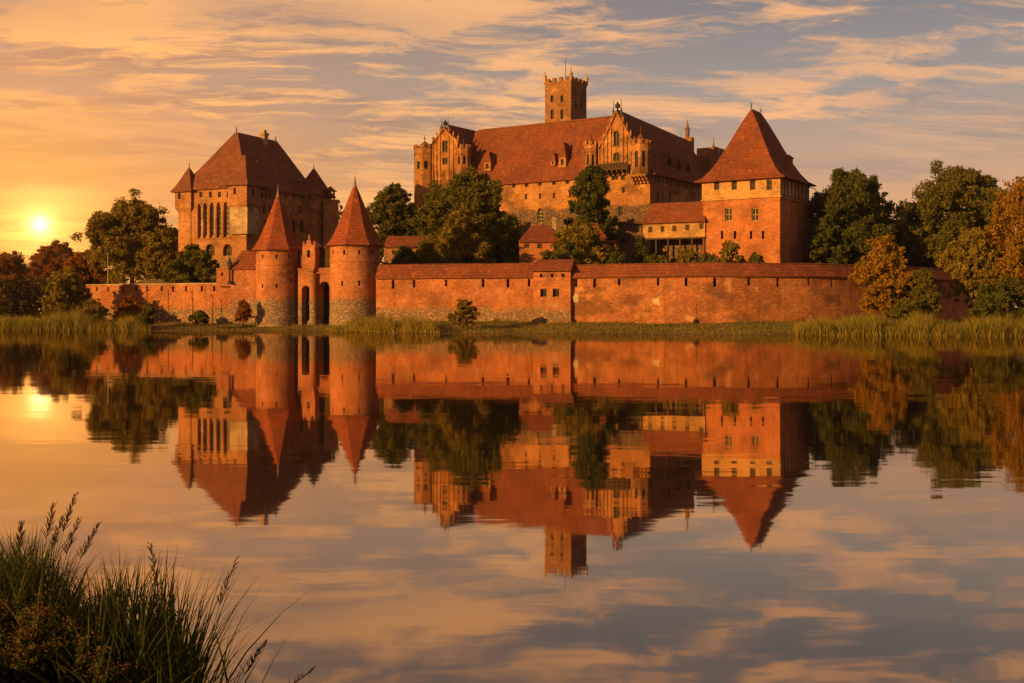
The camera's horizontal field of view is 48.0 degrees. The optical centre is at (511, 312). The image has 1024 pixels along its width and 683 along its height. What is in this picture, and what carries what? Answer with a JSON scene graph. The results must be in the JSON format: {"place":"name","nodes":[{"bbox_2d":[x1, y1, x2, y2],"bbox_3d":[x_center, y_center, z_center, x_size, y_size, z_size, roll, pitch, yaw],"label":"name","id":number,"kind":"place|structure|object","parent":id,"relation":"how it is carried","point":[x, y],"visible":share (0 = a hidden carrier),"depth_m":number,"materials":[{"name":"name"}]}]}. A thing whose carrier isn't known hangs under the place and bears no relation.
{"place":"outdoors","nodes":[
{"label":"outdoors","id":0,"kind":"place"},
{"bbox_2d":[0,521,121,679],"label":"tall grass","id":1,"kind":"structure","parent":0,"point":[10,585],"depth_m":6.61,"materials":[{"name":"plant"}]},
{"bbox_2d":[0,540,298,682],"bbox_3d":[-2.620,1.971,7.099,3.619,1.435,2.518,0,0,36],"label":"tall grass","id":2,"kind":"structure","parent":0,"point":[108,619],"depth_m":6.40,"materials":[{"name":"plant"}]},
{"bbox_2d":[1,279,1020,682],"bbox_3d":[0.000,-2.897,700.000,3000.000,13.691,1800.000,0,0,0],"label":"ground","id":3,"kind":"structure","parent":0,"point":[497,325],"depth_m":159.04,"materials":[{"name":"plant"}]},
{"bbox_2d":[14,520,25,592],"bbox_3d":[-3.096,1.648,7.237,0.075,0.694,0.068,0,0,-13],"label":"grass stalk","id":4,"kind":"object","parent":3,"relation":"on","point":[20,531],"depth_m":7.25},
{"bbox_2d":[0,250,42,298],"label":"tree","id":5,"kind":"object","parent":3,"relation":"on","point":[13,267],"visible":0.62,"depth_m":337.70,"materials":[{"name":"orange plant"}]},
{"bbox_2d":[0,584,53,655],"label":"leafy herb","id":6,"kind":"object","parent":3,"relation":"on","point":[9,623],"visible":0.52,"depth_m":6.18,"materials":[{"name":"green plant"}]},
{"bbox_2d":[0,627,57,682],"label":"leafy herb","id":7,"kind":"object","parent":3,"relation":"on","point":[24,657],"visible":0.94,"depth_m":5.87,"materials":[{"name":"green plant"}]},
{"bbox_2d":[0,275,63,317],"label":"wood","id":8,"kind":"object","parent":3,"relation":"on","point":[12,300],"visible":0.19,"depth_m":256.16,"materials":[{"name":"green plant"}]},
{"bbox_2d":[8,605,83,682],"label":"leafy herb","id":9,"kind":"object","parent":3,"relation":"on","point":[38,635],"visible":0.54,"depth_m":6.07,"materials":[{"name":"green plant"}]},
{"bbox_2d":[40,501,57,570],"bbox_3d":[-2.897,1.600,7.146,0.143,0.855,0.054,0,0,-20],"label":"grass stalk","id":10,"kind":"object","parent":3,"relation":"on","point":[51,517],"depth_m":7.15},
{"bbox_2d":[28,239,78,283],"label":"tree","id":11,"kind":"object","parent":3,"relation":"on","point":[46,260],"visible":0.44,"depth_m":366.18,"materials":[{"name":"orange plant"}]},
{"bbox_2d":[44,517,62,588],"bbox_3d":[-2.937,1.678,7.341,0.157,0.771,0.038,0,0,-21],"label":"grass stalk","id":12,"kind":"object","parent":3,"relation":"on","point":[55,532],"depth_m":7.35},
{"bbox_2d":[0,305,117,330],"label":"reeds","id":13,"kind":"object","parent":3,"relation":"on","point":[75,321],"visible":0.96,"depth_m":174.36,"materials":[{"name":"plant"}]},
{"bbox_2d":[52,492,77,579],"bbox_3d":[-2.755,1.569,7.037,0.206,0.950,0.032,0,0,-15],"label":"grass stalk","id":14,"kind":"object","parent":3,"relation":"on","point":[67,519],"depth_m":7.05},
{"bbox_2d":[39,265,94,316],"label":"shrub","id":15,"kind":"object","parent":3,"relation":"on","point":[64,287],"visible":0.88,"depth_m":184.64,"materials":[{"name":"green plant"}]},
{"bbox_2d":[55,517,81,597],"bbox_3d":[-2.656,1.637,6.844,0.200,0.849,0.042,0,0,-16],"label":"grass stalk","id":16,"kind":"object","parent":3,"relation":"on","point":[71,536],"depth_m":6.85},
{"bbox_2d":[44,621,104,682],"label":"leafy herb","id":17,"kind":"object","parent":3,"relation":"on","point":[78,651],"visible":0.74,"depth_m":5.95,"materials":[{"name":"green plant"}]},
{"bbox_2d":[64,522,99,604],"bbox_3d":[-2.612,1.671,6.937,0.275,0.825,0.035,0,0,-10],"label":"grass stalk","id":18,"kind":"object","parent":3,"relation":"on","point":[91,538],"depth_m":6.95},
{"bbox_2d":[62,249,118,299],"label":"tree","id":19,"kind":"object","parent":3,"relation":"on","point":[79,263],"visible":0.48,"depth_m":247.39,"materials":[{"name":"orange plant"}]},
{"bbox_2d":[76,298,110,320],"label":"shrub","id":20,"kind":"object","parent":3,"relation":"on","point":[91,306],"visible":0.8,"depth_m":180.97,"materials":[{"name":"green plant"}]},
{"bbox_2d":[78,644,138,682],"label":"leafy herb","id":21,"kind":"object","parent":3,"relation":"on","point":[121,668],"visible":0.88,"depth_m":5.88,"materials":[{"name":"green plant"}]},
{"bbox_2d":[70,188,177,283],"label":"tree","id":22,"kind":"object","parent":3,"relation":"on","point":[120,229],"visible":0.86,"depth_m":233.56,"materials":[{"name":"green plant"}]},
{"bbox_2d":[112,295,141,320],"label":"shrub","id":23,"kind":"object","parent":3,"relation":"on","point":[128,306],"visible":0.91,"depth_m":187.28,"materials":[{"name":"orange plant"}]},
{"bbox_2d":[110,312,151,330],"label":"reeds","id":24,"kind":"object","parent":3,"relation":"on","point":[128,323],"visible":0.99,"depth_m":172.72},
{"bbox_2d":[0,545,261,682],"bbox_3d":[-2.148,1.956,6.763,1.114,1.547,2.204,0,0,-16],"label":"tall grass","id":25,"kind":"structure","parent":3,"relation":"on","point":[111,613],"depth_m":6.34,"materials":[{"name":"plant"}]},
{"bbox_2d":[136,303,158,324],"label":"shrub","id":26,"kind":"object","parent":3,"relation":"on","point":[147,315],"visible":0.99,"depth_m":177.09,"materials":[{"name":"green plant"}]},
{"bbox_2d":[146,542,162,599],"bbox_3d":[-2.167,1.963,7.041,0.157,1.126,0.046,0,0,18],"label":"grass stalk","id":27,"kind":"object","parent":3,"relation":"on","point":[151,546],"depth_m":7.05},
{"bbox_2d":[133,226,177,279],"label":"tree","id":28,"kind":"object","parent":3,"relation":"on","point":[159,251],"visible":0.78,"depth_m":229.33,"materials":[{"name":"green plant"}]},
{"bbox_2d":[160,594,179,664],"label":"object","id":29,"kind":"object","parent":3,"relation":"on","point":[174,610],"visible":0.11,"depth_m":6.89,"materials":[{"name":"green plant"}]},
{"bbox_2d":[86,283,254,323],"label":"wall","id":30,"kind":"structure","parent":3,"relation":"on","point":[170,301],"depth_m":189.40,"materials":[{"name":"brick"}]},
{"bbox_2d":[161,243,219,282],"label":"tree","id":31,"kind":"object","parent":3,"relation":"on","point":[193,263],"visible":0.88,"depth_m":195.27,"materials":[{"name":"green plant"}]},
{"bbox_2d":[186,287,197,313],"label":"sapling","id":32,"kind":"object","parent":3,"relation":"on","point":[192,296],"visible":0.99,"depth_m":184.47,"materials":[{"name":"brown plant"}]},
{"bbox_2d":[188,310,209,326],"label":"shrub","id":33,"kind":"object","parent":3,"relation":"on","point":[199,317],"visible":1,"depth_m":175.52,"materials":[{"name":"green plant"}]},
{"bbox_2d":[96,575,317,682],"bbox_3d":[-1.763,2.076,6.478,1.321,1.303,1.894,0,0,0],"label":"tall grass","id":34,"kind":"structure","parent":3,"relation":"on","point":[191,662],"depth_m":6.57,"materials":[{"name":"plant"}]},
{"bbox_2d":[203,556,238,666],"bbox_3d":[-1.754,2.027,6.842,0.278,1.170,0.042,0,0,-10],"label":"grass stalk","id":35,"kind":"object","parent":3,"relation":"on","point":[220,601],"depth_m":6.85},
{"bbox_2d":[216,251,255,315],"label":"gate annex","id":36,"kind":"object","parent":3,"relation":"on","point":[243,276],"visible":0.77,"depth_m":183.78,"materials":[{"name":"brick"}]},
{"bbox_2d":[227,254,231,283],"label":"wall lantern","id":37,"kind":"object","parent":36,"relation":"on","point":[229,263],"depth_m":183.41,"materials":[{"name":"metal"}]},
{"bbox_2d":[234,299,251,324],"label":"shrub","id":38,"kind":"object","parent":3,"relation":"on","point":[243,313],"visible":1,"depth_m":178.47,"materials":[{"name":"orange plant"}]},
{"bbox_2d":[170,125,335,277],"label":"palace","id":39,"kind":"structure","parent":3,"relation":"on","point":[225,194],"depth_m":220.37,"materials":[{"name":"brick"}]},
{"bbox_2d":[199,206,200,235],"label":"tall window","id":40,"kind":"structure","parent":39,"relation":"in","point":[199,206],"depth_m":220.30,"materials":[{"name":"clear glass"}]},
{"bbox_2d":[205,206,207,235],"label":"tall window","id":41,"kind":"structure","parent":39,"relation":"in","point":[206,207],"depth_m":219.65,"materials":[{"name":"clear glass"}]},
{"bbox_2d":[207,244,213,255],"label":"arched window","id":42,"kind":"structure","parent":39,"relation":"in","point":[210,250],"depth_m":219.17,"materials":[{"name":"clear glass"}]},
{"bbox_2d":[212,206,213,235],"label":"tall window","id":43,"kind":"structure","parent":39,"relation":"in","point":[212,206],"depth_m":218.96,"materials":[{"name":"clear glass"}]},
{"bbox_2d":[219,206,220,235],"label":"tall window","id":44,"kind":"structure","parent":39,"relation":"in","point":[219,206],"depth_m":218.26,"materials":[{"name":"beige glass"}]},
{"bbox_2d":[226,206,229,235],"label":"tall window","id":45,"kind":"structure","parent":39,"relation":"in","point":[227,207],"depth_m":217.47,"materials":[{"name":"beige glass"}]},
{"bbox_2d":[225,245,231,255],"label":"arched window","id":46,"kind":"structure","parent":39,"relation":"in","point":[228,250],"depth_m":217.57,"materials":[{"name":"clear glass"}]},
{"bbox_2d":[239,639,267,682],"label":"grass stalk","id":47,"kind":"object","parent":3,"relation":"on","point":[257,653],"depth_m":6.55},
{"bbox_2d":[252,188,301,326],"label":"gate tower","id":48,"kind":"structure","parent":3,"relation":"on","point":[277,248],"depth_m":180.23,"materials":[{"name":"brick"}]},
{"bbox_2d":[289,667,315,682],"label":"grass stalk","id":49,"kind":"object","parent":3,"relation":"on","point":[311,669],"depth_m":6.35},
{"bbox_2d":[298,234,329,324],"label":"gatehouse","id":50,"kind":"object","parent":3,"relation":"on","point":[314,289],"visible":0.82,"depth_m":179.95,"materials":[{"name":"brick"}]},
{"bbox_2d":[322,186,339,246],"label":"lookout turret","id":51,"kind":"object","parent":3,"relation":"on","point":[330,215],"visible":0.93,"depth_m":235.00,"materials":[{"name":"brick"}]},
{"bbox_2d":[325,176,384,325],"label":"gate tower","id":52,"kind":"structure","parent":3,"relation":"on","point":[355,244],"depth_m":175.88,"materials":[{"name":"brick"}]},
{"bbox_2d":[339,204,383,264],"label":"wood","id":53,"kind":"object","parent":3,"relation":"on","point":[376,227],"depth_m":288.64,"materials":[{"name":"green plant"}]},
{"bbox_2d":[329,312,440,332],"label":"reeds","id":54,"kind":"object","parent":3,"relation":"on","point":[386,324],"visible":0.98,"depth_m":158.33,"materials":[{"name":"plant"}]},
{"bbox_2d":[366,182,415,256],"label":"tree","id":55,"kind":"object","parent":3,"relation":"on","point":[388,209],"visible":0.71,"depth_m":221.34,"materials":[{"name":"green plant"}]},
{"bbox_2d":[383,245,424,263],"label":"shrub","id":56,"kind":"object","parent":3,"relation":"on","point":[404,255],"visible":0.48,"depth_m":188.63,"materials":[{"name":"green plant"}]},
{"bbox_2d":[383,236,437,262],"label":"wing","id":57,"kind":"structure","parent":3,"relation":"on","point":[392,243],"depth_m":202.56,"materials":[{"name":"tile"}]},
{"bbox_2d":[395,203,431,235],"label":"tree","id":58,"kind":"object","parent":3,"relation":"on","point":[404,222],"visible":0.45,"depth_m":220.78,"materials":[{"name":"green plant"}]},
{"bbox_2d":[413,237,439,263],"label":"shrub","id":59,"kind":"object","parent":3,"relation":"on","point":[425,246],"visible":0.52,"depth_m":191.21,"materials":[{"name":"green plant"}]},
{"bbox_2d":[375,263,534,321],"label":"curtain wall","id":60,"kind":"structure","parent":3,"relation":"on","point":[491,291],"depth_m":171.74,"materials":[{"name":"brick"}]},
{"bbox_2d":[447,299,479,328],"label":"shrub","id":61,"kind":"object","parent":3,"relation":"on","point":[461,316],"visible":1,"depth_m":157.32,"materials":[{"name":"green plant"}]},
{"bbox_2d":[432,208,495,263],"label":"tree","id":62,"kind":"object","parent":3,"relation":"on","point":[461,238],"visible":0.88,"depth_m":193.52,"materials":[{"name":"green plant"}]},
{"bbox_2d":[408,165,525,263],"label":"tree","id":63,"kind":"object","parent":3,"relation":"on","point":[471,192],"visible":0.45,"depth_m":202.46,"materials":[{"name":"green plant"}]},
{"bbox_2d":[488,210,520,262],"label":"tree","id":64,"kind":"object","parent":3,"relation":"on","point":[506,223],"visible":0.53,"depth_m":199.70,"materials":[{"name":"green plant"}]},
{"bbox_2d":[10,317,1015,334],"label":"bank grass","id":65,"kind":"structure","parent":3,"relation":"on","point":[705,331],"depth_m":157.96,"materials":[{"name":"plant"}]},
{"bbox_2d":[518,217,559,262],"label":"house","id":66,"kind":"structure","parent":3,"relation":"on","point":[534,241],"depth_m":198.00,"materials":[{"name":"brick"}]},
{"bbox_2d":[539,249,563,258],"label":"shrub","id":67,"kind":"object","parent":3,"relation":"on","point":[547,254],"visible":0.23,"depth_m":187.16,"materials":[{"name":"green plant"}]},
{"bbox_2d":[530,259,577,322],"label":"wall turret","id":68,"kind":"object","parent":3,"relation":"on","point":[552,290],"depth_m":166.72,"materials":[{"name":"brick"}]},
{"bbox_2d":[541,289,546,296],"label":"window","id":69,"kind":"structure","parent":68,"relation":"in","point":[543,291],"depth_m":167.37,"materials":[{"name":"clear glass"}]},
{"bbox_2d":[553,289,558,296],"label":"window","id":70,"kind":"structure","parent":68,"relation":"in","point":[555,291],"depth_m":166.90,"materials":[{"name":"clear glass"}]},
{"bbox_2d":[413,59,724,256],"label":"castle","id":71,"kind":"structure","parent":3,"relation":"on","point":[537,168],"depth_m":246.32,"materials":[{"name":"brick"}]},
{"bbox_2d":[538,208,542,222],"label":"arched window","id":72,"kind":"structure","parent":71,"relation":"in","point":[540,215],"depth_m":244.56,"materials":[{"name":"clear glass"}]},
{"bbox_2d":[562,241,580,264],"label":"shrub","id":73,"kind":"object","parent":3,"relation":"on","point":[570,248],"visible":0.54,"depth_m":189.47,"materials":[{"name":"green plant"}]},
{"bbox_2d":[550,219,619,264],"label":"tree","id":74,"kind":"object","parent":3,"relation":"on","point":[592,247],"visible":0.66,"depth_m":194.04,"materials":[{"name":"green plant"}]},
{"bbox_2d":[563,164,630,242],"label":"tree","id":75,"kind":"object","parent":3,"relation":"on","point":[589,190],"visible":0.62,"depth_m":209.73,"materials":[{"name":"green plant"}]},
{"bbox_2d":[588,223,606,239],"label":"house","id":76,"kind":"structure","parent":3,"relation":"on","point":[603,236],"depth_m":205.36,"materials":[{"name":"brick"}]},
{"bbox_2d":[606,241,618,255],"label":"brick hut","id":77,"kind":"object","parent":3,"relation":"on","point":[611,243],"visible":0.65,"depth_m":200.00,"materials":[{"name":"brown brick"}]},
{"bbox_2d":[601,251,630,263],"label":"shrub","id":78,"kind":"object","parent":3,"relation":"on","point":[619,258],"visible":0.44,"depth_m":185.41,"materials":[{"name":"green plant"}]},
{"bbox_2d":[618,243,637,262],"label":"terrace wall","id":79,"kind":"structure","parent":3,"relation":"on","point":[627,249],"depth_m":210.00,"materials":[{"name":"brick"}]},
{"bbox_2d":[616,221,643,261],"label":"porch building","id":80,"kind":"structure","parent":3,"relation":"on","point":[634,229],"depth_m":213.00,"materials":[{"name":"brick"}]},
{"bbox_2d":[634,227,639,233],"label":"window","id":81,"kind":"structure","parent":80,"relation":"in","point":[636,229],"depth_m":213.31,"materials":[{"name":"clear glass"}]},
{"bbox_2d":[630,236,649,263],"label":"shrub","id":82,"kind":"object","parent":3,"relation":"on","point":[640,250],"visible":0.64,"depth_m":199.54,"materials":[{"name":"green plant"}]},
{"bbox_2d":[645,253,667,262],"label":"shrub","id":83,"kind":"object","parent":3,"relation":"on","point":[653,258],"visible":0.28,"depth_m":185.34,"materials":[{"name":"green plant"}]},
{"bbox_2d":[641,201,705,262],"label":"covered gallery","id":84,"kind":"object","parent":3,"relation":"on","point":[670,230],"visible":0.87,"depth_m":210.72,"materials":[{"name":"paint"}]},
{"bbox_2d":[674,248,698,262],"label":"shrub","id":85,"kind":"object","parent":3,"relation":"on","point":[686,256],"visible":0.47,"depth_m":187.28,"materials":[{"name":"green plant"}]},
{"bbox_2d":[698,252,718,262],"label":"shrub","id":86,"kind":"object","parent":3,"relation":"on","point":[706,257],"visible":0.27,"depth_m":186.50,"materials":[{"name":"green plant"}]},
{"bbox_2d":[716,240,747,262],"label":"shrub","id":87,"kind":"object","parent":3,"relation":"on","point":[728,249],"visible":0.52,"depth_m":186.82,"materials":[{"name":"green plant"}]},
{"bbox_2d":[694,101,816,262],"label":"brick tower","id":88,"kind":"structure","parent":3,"relation":"on","point":[755,183],"depth_m":204.71,"materials":[{"name":"red brick"}]},
{"bbox_2d":[726,208,731,220],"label":"window","id":89,"kind":"structure","parent":88,"relation":"in","point":[728,210],"depth_m":205.31,"materials":[{"name":"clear glass"}]},
{"bbox_2d":[732,181,736,189],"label":"window","id":90,"kind":"structure","parent":88,"relation":"in","point":[734,183],"depth_m":204.69,"materials":[{"name":"black glass"}]},
{"bbox_2d":[750,180,754,189],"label":"window","id":91,"kind":"structure","parent":88,"relation":"in","point":[752,182],"depth_m":202.95,"materials":[{"name":"black glass"}]},
{"bbox_2d":[752,208,757,220],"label":"window","id":92,"kind":"structure","parent":88,"relation":"in","point":[754,210],"depth_m":202.75,"materials":[{"name":"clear glass"}]},
{"bbox_2d":[767,180,771,189],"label":"window","id":93,"kind":"structure","parent":88,"relation":"in","point":[769,182],"depth_m":201.27,"materials":[{"name":"black glass"}]},
{"bbox_2d":[748,251,765,262],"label":"shrub","id":94,"kind":"object","parent":3,"relation":"on","point":[758,258],"visible":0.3,"depth_m":185.46,"materials":[{"name":"green plant"}]},
{"bbox_2d":[571,262,981,323],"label":"curtain wall","id":95,"kind":"structure","parent":3,"relation":"on","point":[688,293],"depth_m":161.78,"materials":[{"name":"brick"}]},
{"bbox_2d":[803,215,852,263],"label":"tree","id":96,"kind":"object","parent":3,"relation":"on","point":[823,241],"visible":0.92,"depth_m":206.74,"materials":[{"name":"green plant"}]},
{"bbox_2d":[790,309,911,335],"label":"reeds","id":97,"kind":"object","parent":3,"relation":"on","point":[873,325],"visible":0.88,"depth_m":136.85,"materials":[{"name":"plant"}]},
{"bbox_2d":[806,167,910,264],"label":"tree","id":98,"kind":"object","parent":3,"relation":"on","point":[852,201],"visible":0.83,"depth_m":209.37,"materials":[{"name":"green plant"}]},
{"bbox_2d":[847,233,914,322],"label":"tree","id":99,"kind":"object","parent":3,"relation":"on","point":[884,266],"visible":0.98,"depth_m":148.56,"materials":[{"name":"plant"}]},
{"bbox_2d":[887,297,921,322],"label":"shrub","id":100,"kind":"object","parent":3,"relation":"on","point":[905,306],"visible":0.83,"depth_m":144.41,"materials":[{"name":"green plant"}]},
{"bbox_2d":[808,250,1018,315],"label":"wood","id":101,"kind":"object","parent":3,"relation":"on","point":[990,268],"visible":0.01,"depth_m":263.59,"materials":[{"name":"green plant"}]},
{"bbox_2d":[892,215,935,267],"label":"tree","id":102,"kind":"object","parent":3,"relation":"on","point":[911,258],"visible":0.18,"depth_m":222.88,"materials":[{"name":"green plant"}]},
{"bbox_2d":[906,268,943,318],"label":"shrub","id":103,"kind":"object","parent":3,"relation":"on","point":[924,294],"visible":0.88,"depth_m":146.15,"materials":[{"name":"green plant"}]},
{"bbox_2d":[893,159,1013,267],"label":"tree","id":104,"kind":"object","parent":3,"relation":"on","point":[952,191],"visible":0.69,"depth_m":214.59,"materials":[{"name":"green plant"}]},
{"bbox_2d":[895,306,1023,336],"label":"reeds","id":105,"kind":"object","parent":3,"relation":"on","point":[925,326],"visible":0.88,"depth_m":131.55,"materials":[{"name":"plant"}]},
{"bbox_2d":[935,227,999,319],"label":"tree","id":106,"kind":"object","parent":3,"relation":"on","point":[970,257],"visible":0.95,"depth_m":150.91,"materials":[{"name":"green plant"}]},
{"bbox_2d":[967,282,1000,320],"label":"shrub","id":107,"kind":"object","parent":3,"relation":"on","point":[975,310],"visible":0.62,"depth_m":147.35,"materials":[{"name":"green plant"}]},
{"bbox_2d":[978,275,1023,323],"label":"shrub","id":108,"kind":"object","parent":3,"relation":"on","point":[1004,295],"visible":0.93,"depth_m":144.74,"materials":[{"name":"green plant"}]},
{"bbox_2d":[983,176,1023,319],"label":"tree","id":109,"kind":"object","parent":3,"relation":"on","point":[1008,209],"visible":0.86,"depth_m":149.20,"materials":[{"name":"plant"}]},
{"bbox_2d":[0,331,1023,682],"bbox_3d":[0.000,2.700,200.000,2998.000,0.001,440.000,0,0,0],"label":"river water","id":110,"kind":"structure","parent":0,"point":[408,507],"depth_m":17.01,"materials":[{"name":"liquid"}]},
{"bbox_2d":[0,0,1023,308],"label":"sky","id":111,"kind":"structure","parent":0,"point":[101,100],"materials":[{"name":"orange"}]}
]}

